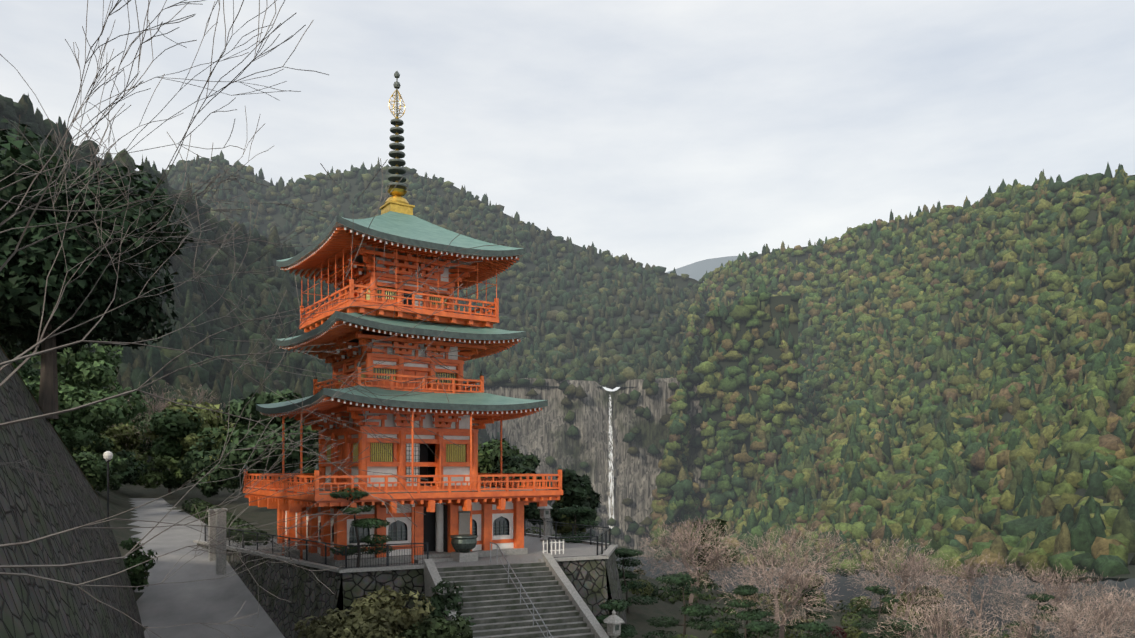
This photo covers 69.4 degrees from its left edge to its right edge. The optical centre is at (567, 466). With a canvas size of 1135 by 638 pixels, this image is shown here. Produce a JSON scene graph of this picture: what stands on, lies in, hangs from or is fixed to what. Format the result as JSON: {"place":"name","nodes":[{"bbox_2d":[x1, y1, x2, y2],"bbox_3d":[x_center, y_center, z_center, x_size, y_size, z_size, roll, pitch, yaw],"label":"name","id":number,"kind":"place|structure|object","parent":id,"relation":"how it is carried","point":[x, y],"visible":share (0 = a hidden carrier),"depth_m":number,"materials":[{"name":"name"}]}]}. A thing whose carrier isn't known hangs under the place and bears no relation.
{"place":"outdoors","nodes":[
{"label":"outdoors","id":0,"kind":"place"},
{"bbox_2d":[2,138,304,487],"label":"conifer trees","id":1,"kind":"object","parent":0,"point":[245,347],"depth_m":540.64,"materials":[{"name":"green plant"}]},
{"bbox_2d":[0,94,552,514],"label":"mountain forest","id":2,"kind":"object","parent":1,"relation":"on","point":[141,365],"visible":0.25,"depth_m":470.78,"materials":[{"name":"green plant"}]},
{"bbox_2d":[125,498,284,637],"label":"approach road","id":3,"kind":"structure","parent":0,"point":[169,602],"depth_m":41.00,"materials":[{"name":"concrete"}]},
{"bbox_2d":[158,150,708,390],"bbox_3d":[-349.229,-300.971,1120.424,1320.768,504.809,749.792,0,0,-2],"label":"hill forest","id":4,"kind":"object","parent":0,"point":[548,355],"visible":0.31,"depth_m":1224.59,"materials":[{"name":"green plant"}]},
{"bbox_2d":[76,448,1011,637],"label":"terrain","id":5,"kind":"structure","parent":0,"point":[638,616],"depth_m":61.51,"materials":[{"name":"soil"}]},
{"bbox_2d":[0,347,144,637],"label":"stone wall","id":6,"kind":"structure","parent":5,"relation":"on","point":[34,506],"depth_m":22.38,"materials":[{"name":"grey stone"}]},
{"bbox_2d":[0,346,97,495],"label":"coping","id":7,"kind":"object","parent":6,"relation":"on","point":[47,418],"depth_m":29.45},
{"bbox_2d":[103,451,112,521],"bbox_3d":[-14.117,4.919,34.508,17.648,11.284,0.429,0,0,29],"label":"lamp post","id":8,"kind":"object","parent":5,"relation":"on","point":[108,456],"visible":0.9,"depth_m":38.60,"materials":[{"name":"metal"}]},
{"bbox_2d":[193,504,626,637],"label":"temple terrace","id":9,"kind":"structure","parent":5,"relation":"on","point":[546,586],"depth_m":36.38,"materials":[{"name":"stone"}]},
{"bbox_2d":[243,71,562,566],"bbox_3d":[-8.906,-8.113,42.794,12.600,25.120,12.600,0,0,-34],"label":"pagoda","id":10,"kind":"object","parent":9,"relation":"on","point":[456,498],"visible":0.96,"depth_m":40.03,"materials":[{"name":"paint"}]},
{"bbox_2d":[0,118,1134,637],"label":"garden foliage","id":11,"kind":"object","parent":5,"relation":"on","point":[182,444],"visible":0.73,"depth_m":46.06,"materials":[{"name":"green plant"}]},
{"bbox_2d":[0,0,1134,637],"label":"bare trees","id":12,"kind":"object","parent":5,"relation":"on","point":[48,384],"visible":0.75,"depth_m":12.27,"materials":[{"name":"brown plant"}]},
{"bbox_2d":[352,501,1041,637],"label":"pine trunks","id":13,"kind":"object","parent":5,"relation":"on","point":[359,554],"visible":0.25,"depth_m":43.23,"materials":[{"name":"brown plant"}]},
{"bbox_2d":[0,0,1134,390],"label":"sky","id":14,"kind":"structure","parent":0,"point":[669,134],"materials":[{"name":"white"}]},
{"bbox_2d":[468,378,704,556],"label":"waterfall cliff","id":15,"kind":"structure","parent":0,"point":[541,435],"depth_m":791.51,"materials":[{"name":"grey stone"}]},
{"bbox_2d":[472,371,726,548],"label":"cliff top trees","id":16,"kind":"object","parent":15,"relation":"on","point":[650,387],"visible":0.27,"depth_m":787.15,"materials":[{"name":"green plant"}]},
{"bbox_2d":[608,395,613,528],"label":"waterfall","id":17,"kind":"structure","parent":15,"relation":"on","point":[611,487],"depth_m":778.57,"materials":[{"name":"white liquid"}]},
{"bbox_2d":[666,256,748,281],"bbox_3d":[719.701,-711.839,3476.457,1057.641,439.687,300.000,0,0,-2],"label":"mountain","id":18,"kind":"structure","parent":0,"point":[696,270],"depth_m":3602.46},
{"bbox_2d":[704,295,797,515],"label":"gully terrain","id":19,"kind":"structure","parent":0,"point":[772,351],"depth_m":795.53,"materials":[{"name":"green plant"}]},
{"bbox_2d":[693,281,806,520],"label":"tree grove","id":20,"kind":"object","parent":19,"relation":"on","point":[727,396],"visible":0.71,"depth_m":784.69,"materials":[{"name":"green plant"}]},
{"bbox_2d":[616,557,1134,637],"bbox_3d":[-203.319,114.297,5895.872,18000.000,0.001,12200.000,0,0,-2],"label":"bare trees","id":21,"kind":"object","parent":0,"point":[842,587],"depth_m":747.35,"materials":[{"name":"brown plant"}]},
{"bbox_2d":[649,163,1134,586],"bbox_3d":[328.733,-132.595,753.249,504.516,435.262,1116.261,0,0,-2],"label":"mountain forest","id":22,"kind":"object","parent":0,"point":[1063,443],"visible":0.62,"depth_m":706.03,"materials":[{"name":"green plant"}]}
]}

